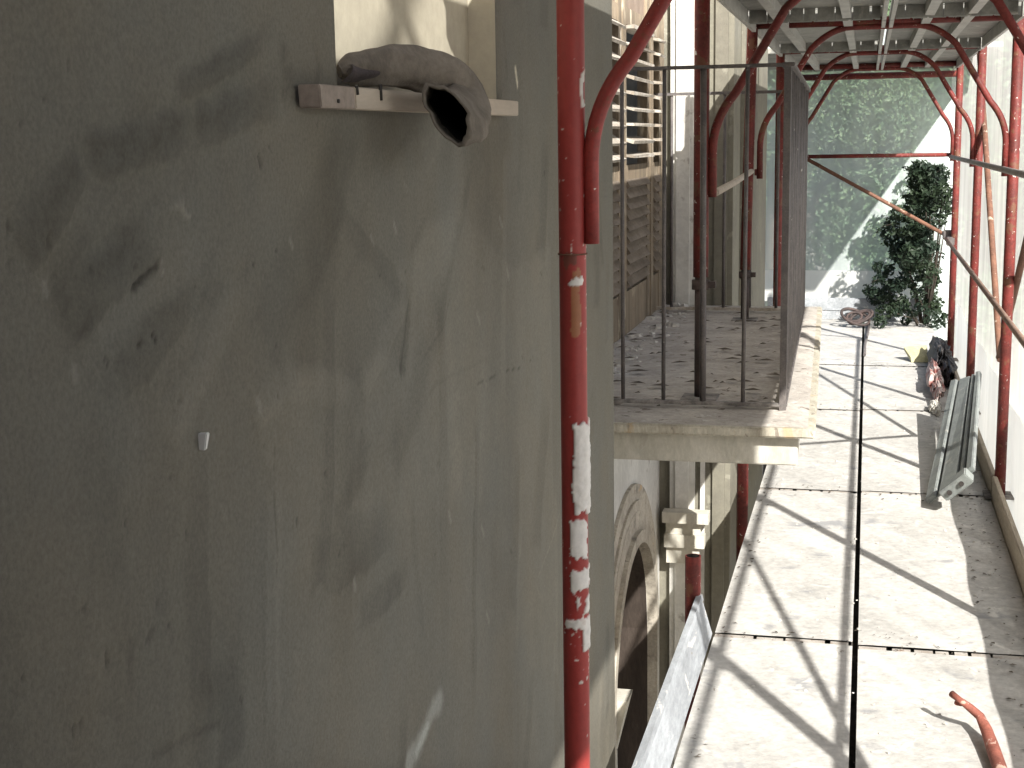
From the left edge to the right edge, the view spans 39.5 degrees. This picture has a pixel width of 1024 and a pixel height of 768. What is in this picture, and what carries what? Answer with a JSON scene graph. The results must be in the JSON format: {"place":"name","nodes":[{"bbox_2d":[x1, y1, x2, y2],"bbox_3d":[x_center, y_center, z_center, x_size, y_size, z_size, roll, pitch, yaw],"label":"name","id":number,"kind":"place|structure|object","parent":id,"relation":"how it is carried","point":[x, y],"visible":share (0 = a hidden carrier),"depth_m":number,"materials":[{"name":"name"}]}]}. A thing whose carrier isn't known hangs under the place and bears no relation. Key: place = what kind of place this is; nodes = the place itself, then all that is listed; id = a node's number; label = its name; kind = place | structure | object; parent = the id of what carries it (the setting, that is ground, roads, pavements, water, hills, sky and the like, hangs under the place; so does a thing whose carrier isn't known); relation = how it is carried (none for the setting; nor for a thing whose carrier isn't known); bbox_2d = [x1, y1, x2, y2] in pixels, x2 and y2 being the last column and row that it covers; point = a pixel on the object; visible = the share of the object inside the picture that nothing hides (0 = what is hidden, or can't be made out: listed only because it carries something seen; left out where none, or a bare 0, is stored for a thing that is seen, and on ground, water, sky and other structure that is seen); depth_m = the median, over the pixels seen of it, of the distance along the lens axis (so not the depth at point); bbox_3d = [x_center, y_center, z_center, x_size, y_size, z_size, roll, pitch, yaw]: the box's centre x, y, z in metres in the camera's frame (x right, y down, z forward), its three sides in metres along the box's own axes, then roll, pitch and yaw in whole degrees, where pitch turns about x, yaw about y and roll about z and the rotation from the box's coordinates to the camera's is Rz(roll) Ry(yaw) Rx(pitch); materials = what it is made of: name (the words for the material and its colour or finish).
{"place":"outdoors","nodes":[
{"label":"outdoors","id":0,"kind":"place"},
{"bbox_2d":[817,365,862,418],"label":"deck plank","id":1,"kind":"object","parent":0,"point":[832,397],"visible":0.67,"depth_m":8.20,"materials":[{"name":"wood"}]},
{"bbox_2d":[819,319,863,371],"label":"deck plank","id":2,"kind":"object","parent":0,"point":[841,341],"visible":0.66,"depth_m":9.95,"materials":[{"name":"metal"}]},
{"bbox_2d":[762,172,1023,767],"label":"ground","id":3,"kind":"structure","parent":0,"point":[1013,397],"depth_m":34.08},
{"bbox_2d":[0,0,821,767],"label":"plastered building","id":4,"kind":"structure","parent":3,"relation":"on","point":[336,336],"depth_m":1.66,"materials":[{"name":"grey paint"}]},
{"bbox_2d":[198,432,209,449],"bbox_3d":[-0.278,0.051,1.276,0.013,0.016,0.007,1,10,14],"label":"wall plug","id":5,"kind":"object","parent":4,"relation":"attached to","point":[203,438],"depth_m":1.27,"materials":[{"name":"white plastic"}]},
{"bbox_2d":[298,84,517,115],"bbox_3d":[-0.104,-0.371,1.879,0.028,0.030,0.866,1,10,14],"label":"wooden lath","id":6,"kind":"object","parent":4,"relation":"attached to","point":[322,96],"visible":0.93,"depth_m":1.60,"materials":[{"name":"brown wood"}]},
{"bbox_2d":[336,44,490,146],"bbox_3d":[-0.099,-0.361,1.777,0.161,0.131,0.296,1,10,14],"label":"cloth sleeve","id":7,"kind":"object","parent":6,"relation":"on","point":[455,99],"visible":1,"depth_m":1.78,"materials":[{"name":"grey fabric"}]},
{"bbox_2d":[613,303,694,373],"bbox_3d":[0.483,-0.184,5.340,0.218,0.024,2.084,1,10,14],"label":"plaster rubble","id":8,"kind":"object","parent":4,"relation":"on","point":[651,333],"visible":0.62,"depth_m":5.34,"materials":[{"name":"grey concrete"}]},
{"bbox_2d":[613,306,803,406],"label":"dry leaf litter","id":9,"kind":"object","parent":4,"relation":"on","point":[693,371],"visible":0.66,"depth_m":4.67,"materials":[{"name":"brown plant"}]},
{"bbox_2d":[736,463,747,562],"bbox_3d":[0.967,1.145,6.020,0.046,2.540,0.045,1,10,14],"label":"post stub","id":10,"kind":"object","parent":4,"relation":"attached to","point":[742,497],"depth_m":5.89,"materials":[{"name":"red paint"}]},
{"bbox_2d":[715,488,859,657],"bbox_3d":[0.998,0.611,4.979,0.413,0.063,1.794,1,10,14],"label":"deck plank","id":11,"kind":"object","parent":4,"relation":"attached to","point":[758,607],"visible":0.99,"depth_m":4.74,"materials":[{"name":"metal"}]},
{"bbox_2d":[856,491,1023,663],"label":"deck plank","id":12,"kind":"object","parent":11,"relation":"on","point":[942,619],"visible":0.98,"depth_m":4.63,"materials":[{"name":"metal"}]},
{"bbox_2d":[925,371,981,503],"bbox_3d":[1.934,0.201,6.200,0.181,0.294,1.873,2,10,19],"label":"metal panel","id":13,"kind":"object","parent":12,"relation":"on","point":[953,469],"visible":1,"depth_m":5.96,"materials":[{"name":"grey metal"}]},
{"bbox_2d":[760,409,861,502],"bbox_3d":[1.429,0.312,6.701,0.413,0.063,1.795,1,10,14],"label":"deck plank","id":14,"kind":"object","parent":4,"relation":"attached to","point":[815,466],"visible":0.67,"depth_m":6.34,"materials":[{"name":"metal"}]},
{"bbox_2d":[680,0,1023,400],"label":"scaffold frame","id":15,"kind":"object","parent":4,"relation":"on","point":[701,32],"visible":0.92,"depth_m":3.91,"materials":[{"name":"red paint"}]},
{"bbox_2d":[717,0,888,24],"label":"roof plank","id":16,"kind":"object","parent":15,"relation":"on","point":[758,10],"visible":0.91,"depth_m":5.07,"materials":[{"name":"metal"}]},
{"bbox_2d":[890,0,1023,19],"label":"roof plank","id":17,"kind":"object","parent":15,"relation":"on","point":[922,8],"visible":0.94,"depth_m":5.00,"materials":[{"name":"metal"}]},
{"bbox_2d":[946,35,1023,423],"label":"debris net","id":18,"kind":"object","parent":15,"relation":"attached to","point":[998,214],"visible":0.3,"depth_m":7.29,"materials":[{"name":"white fabric"}]},
{"bbox_2d":[955,304,1023,545],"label":"net hem","id":19,"kind":"object","parent":18,"relation":"attached to","point":[987,424],"visible":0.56,"depth_m":6.50,"materials":[{"name":"white fabric"}]},
{"bbox_2d":[731,15,1023,499],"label":"scaffold frame","id":20,"kind":"object","parent":4,"relation":"on","point":[1011,147],"visible":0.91,"depth_m":5.51,"materials":[{"name":"red paint"}]},
{"bbox_2d":[717,169,753,195],"bbox_3d":[0.760,-0.693,4.848,0.029,0.046,1.570,1,10,13],"label":"tie strap","id":21,"kind":"object","parent":20,"relation":"attached to","point":[721,189],"visible":0.79,"depth_m":4.65,"materials":[{"name":"white fabric"}]},
{"bbox_2d":[745,6,885,53],"bbox_3d":[1.327,-1.497,6.082,0.502,0.056,1.906,1,10,14],"label":"roof plank","id":22,"kind":"object","parent":20,"relation":"on","point":[801,39],"visible":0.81,"depth_m":6.51,"materials":[{"name":"metal"}]},
{"bbox_2d":[884,0,1023,50],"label":"roof plank","id":23,"kind":"object","parent":20,"relation":"on","point":[965,30],"visible":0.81,"depth_m":6.32,"materials":[{"name":"metal"}]},
{"bbox_2d":[996,237,1023,358],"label":"diagonal brace","id":24,"kind":"object","parent":20,"relation":"attached to","point":[1019,272],"visible":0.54,"depth_m":5.45,"materials":[{"name":"brown metal"}]},
{"bbox_2d":[556,0,671,767],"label":"scaffold frame","id":25,"kind":"object","parent":3,"relation":"on","point":[578,175],"visible":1,"depth_m":2.24,"materials":[{"name":"red paint"}]},
{"bbox_2d":[673,634,855,767],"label":"deck plank","id":26,"kind":"object","parent":25,"relation":"attached to","point":[770,720],"visible":1,"depth_m":3.61,"materials":[{"name":"metal"}]},
{"bbox_2d":[632,594,711,767],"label":"toe board","id":27,"kind":"object","parent":26,"relation":"on","point":[659,741],"visible":1,"depth_m":3.51,"materials":[{"name":"grey metal"}]},
{"bbox_2d":[684,553,700,730],"bbox_3d":[0.541,1.598,4.302,0.046,2.235,0.045,1,10,14],"label":"post stub","id":28,"kind":"object","parent":27,"relation":"attached to","point":[692,576],"visible":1,"depth_m":4.11,"materials":[{"name":"red paint"}]},
{"bbox_2d":[854,646,1023,767],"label":"deck plank","id":29,"kind":"object","parent":25,"relation":"attached to","point":[903,685],"visible":0.94,"depth_m":3.59,"materials":[{"name":"metal"}]},
{"bbox_2d":[949,691,1006,767],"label":"bent tube","id":30,"kind":"object","parent":29,"relation":"on","point":[994,753],"visible":1,"depth_m":3.34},
{"bbox_2d":[991,476,1023,595],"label":"toe board","id":31,"kind":"object","parent":29,"relation":"on","point":[1013,541],"visible":0.84,"depth_m":4.97,"materials":[{"name":"brown wood"}]},
{"bbox_2d":[766,179,816,244],"bbox_3d":[1.818,-2.814,22.003,5.212,9.598,4.829,-2,10,-7],"label":"tree","id":32,"kind":"object","parent":3,"relation":"on","point":[766,204],"depth_m":21.14,"materials":[{"name":"green plant"}]},
{"bbox_2d":[762,0,969,478],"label":"tree","id":33,"kind":"object","parent":3,"relation":"on","point":[878,143],"visible":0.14,"depth_m":17.17,"materials":[{"name":"green plant"}]},
{"bbox_2d":[766,35,1022,270],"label":"tree","id":34,"kind":"object","parent":3,"relation":"on","point":[843,268],"depth_m":24.89,"materials":[{"name":"green plant"}]},
{"bbox_2d":[807,2,1023,367],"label":"tree","id":35,"kind":"object","parent":3,"relation":"on","point":[986,310],"visible":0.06,"depth_m":18.77,"materials":[{"name":"green plant"}]},
{"bbox_2d":[812,33,1023,373],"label":"tree","id":36,"kind":"object","parent":3,"relation":"on","point":[983,235],"depth_m":26.58,"materials":[{"name":"green plant"}]},
{"bbox_2d":[940,30,1023,315],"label":"tree","id":37,"kind":"object","parent":3,"relation":"on","point":[1005,53],"visible":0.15,"depth_m":21.20,"materials":[{"name":"green plant"}]},
{"bbox_2d":[863,320,935,373],"bbox_3d":[2.749,-0.282,10.083,0.520,0.063,2.395,1,10,14],"label":"deck plank","id":38,"kind":"object","parent":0,"point":[888,343],"visible":0.64,"depth_m":9.98,"materials":[{"name":"metal"}]},
{"bbox_2d":[767,297,922,320],"bbox_3d":[2.645,-0.592,11.226,1.250,0.170,0.038,1,10,14],"label":"toe board","id":39,"kind":"object","parent":38,"relation":"on","point":[831,308],"visible":0.21,"depth_m":11.23,"materials":[{"name":"metal"}]},
{"bbox_2d":[840,307,873,356],"bbox_3d":[2.436,-0.385,10.091,0.249,0.145,1.600,1,10,14],"label":"wire coil","id":40,"kind":"object","parent":38,"relation":"on","point":[860,320],"visible":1,"depth_m":10.73,"materials":[{"name":"metal"}]},
{"bbox_2d":[802,61,963,360],"bbox_3d":[2.319,-1.178,9.041,1.068,2.054,0.120,1,10,14],"label":"scaffold frame","id":41,"kind":"object","parent":38,"relation":"on","point":[955,141],"visible":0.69,"depth_m":8.91,"materials":[{"name":"red paint"}]},
{"bbox_2d":[777,41,880,71],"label":"roof plank","id":42,"kind":"object","parent":41,"relation":"on","point":[814,61],"visible":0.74,"depth_m":8.29,"materials":[{"name":"metal"}]},
{"bbox_2d":[807,159,950,238],"bbox_3d":[2.318,-1.202,9.111,0.961,0.551,0.050,1,10,14],"label":"diagonal brace","id":43,"kind":"object","parent":41,"relation":"attached to","point":[945,233],"visible":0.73,"depth_m":9.10,"materials":[{"name":"brown metal"}]},
{"bbox_2d":[808,153,949,158],"bbox_3d":[2.306,-1.448,9.040,0.987,0.025,0.025,1,10,14],"label":"guard rail","id":44,"kind":"object","parent":41,"relation":"attached to","point":[879,155],"visible":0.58,"depth_m":9.03,"materials":[{"name":"red metal"}]},
{"bbox_2d":[803,70,955,80],"bbox_3d":[2.317,-1.954,9.033,1.027,0.040,0.040,1,10,14],"label":"end rail","id":45,"kind":"object","parent":41,"relation":"attached to","point":[879,75],"visible":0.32,"depth_m":9.02,"materials":[{"name":"metal"}]},
{"bbox_2d":[768,41,1002,69],"bbox_3d":[2.413,-2.333,10.208,1.900,0.030,2.340,1,10,14],"label":"roof plank","id":46,"kind":"object","parent":41,"relation":"attached to","point":[772,55],"visible":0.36,"depth_m":9.50,"materials":[{"name":"metal"}]},
{"bbox_2d":[765,29,952,319],"bbox_3d":[2.503,-1.545,11.388,1.950,2.500,0.027,1,10,14],"label":"debris net","id":47,"kind":"object","parent":46,"relation":"hanging from","point":[867,91],"visible":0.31,"depth_m":11.24,"materials":[{"name":"fabric"}]},
{"bbox_2d":[765,270,909,300],"bbox_3d":[2.494,-0.786,11.431,1.350,0.250,0.017,1,10,14],"label":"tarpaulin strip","id":48,"kind":"object","parent":47,"relation":"attached to","point":[831,284],"visible":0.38,"depth_m":11.40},
{"bbox_2d":[881,37,983,69],"bbox_3d":[2.298,-1.824,7.915,0.464,0.056,2.126,1,10,14],"label":"roof plank","id":49,"kind":"object","parent":41,"relation":"on","point":[941,54],"visible":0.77,"depth_m":8.16,"materials":[{"name":"metal"}]},
{"bbox_2d":[944,237,1023,347],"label":"guard rail","id":50,"kind":"object","parent":41,"relation":"attached to","point":[1001,312],"visible":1,"depth_m":5.74,"materials":[{"name":"metal"}]},
{"bbox_2d":[949,155,1023,177],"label":"guard rail","id":51,"kind":"object","parent":41,"relation":"attached to","point":[1009,171],"visible":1,"depth_m":5.80,"materials":[{"name":"metal"}]},
{"bbox_2d":[862,159,962,330],"bbox_3d":[3.022,-1.019,10.797,0.709,1.356,0.881,1,10,14],"label":"leafy bush","id":52,"kind":"object","parent":38,"relation":"on","point":[916,247],"visible":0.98,"depth_m":10.65,"materials":[{"name":"green plant"}]},
{"bbox_2d":[904,345,927,361],"bbox_3d":[2.585,-0.195,9.127,0.148,0.090,0.186,1,10,14],"label":"foam scrap","id":53,"kind":"object","parent":38,"relation":"on","point":[916,353],"visible":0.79,"depth_m":9.10,"materials":[{"name":"yellow plastic"}]},
{"bbox_2d":[862,366,949,419],"bbox_3d":[2.281,0.043,8.212,0.520,0.063,1.505,1,10,14],"label":"deck plank","id":54,"kind":"object","parent":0,"point":[883,387],"visible":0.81,"depth_m":8.10,"materials":[{"name":"metal"}]},
{"bbox_2d":[925,357,945,400],"bbox_3d":[2.395,-0.026,8.067,0.100,0.118,1.294,1,10,14],"label":"torn bag","id":55,"kind":"object","parent":54,"relation":"on","point":[934,380],"visible":0.98,"depth_m":7.91,"materials":[{"name":"plastic"}]},
{"bbox_2d":[927,336,957,386],"bbox_3d":[2.611,-0.171,8.674,0.140,0.193,1.313,1,10,14],"label":"tarpaulin bundle","id":56,"kind":"object","parent":54,"relation":"on","point":[939,352],"visible":0.76,"depth_m":8.39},
{"bbox_2d":[860,409,986,503],"bbox_3d":[1.883,0.320,6.620,0.520,0.063,1.816,1,10,14],"label":"deck plank","id":57,"kind":"object","parent":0,"point":[882,472],"visible":0.66,"depth_m":6.49,"materials":[{"name":"metal"}]},
{"bbox_2d":[691,362,1023,756],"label":"dark grit","id":58,"kind":"object","parent":57,"relation":"on","point":[886,634],"visible":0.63,"depth_m":4.66,"materials":[{"name":"black gravel"}]},
{"bbox_2d":[730,368,1014,766],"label":"plaster crumbs","id":59,"kind":"object","parent":57,"relation":"on","point":[926,723],"visible":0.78,"depth_m":4.78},
{"bbox_2d":[773,45,986,413],"bbox_3d":[1.889,-0.879,7.319,1.068,2.054,0.120,1,10,14],"label":"scaffold frame","id":60,"kind":"object","parent":57,"relation":"on","point":[976,148],"visible":0.68,"depth_m":7.22,"materials":[{"name":"red paint"}]},
{"bbox_2d":[977,53,1000,361],"bbox_3d":[2.281,-0.930,6.820,0.028,1.421,1.668,1,10,13],"label":"diagonal brace","id":61,"kind":"object","parent":60,"relation":"attached to","point":[993,263],"visible":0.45,"depth_m":6.63,"materials":[{"name":"brown metal"}]},
{"bbox_2d":[928,399,941,415],"bbox_3d":[2.204,0.117,7.416,0.070,0.061,0.292,1,10,14],"label":"white rag","id":62,"kind":"object","parent":57,"relation":"on","point":[935,408],"visible":1,"depth_m":7.38,"materials":[{"name":"fabric"}]},
{"bbox_2d":[953,370,994,491],"bbox_3d":[2.332,0.130,7.331,0.020,0.118,3.480,1,10,14],"label":"toe board","id":63,"kind":"object","parent":57,"relation":"on","point":[985,464],"visible":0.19,"depth_m":6.04,"materials":[{"name":"brown wood"}]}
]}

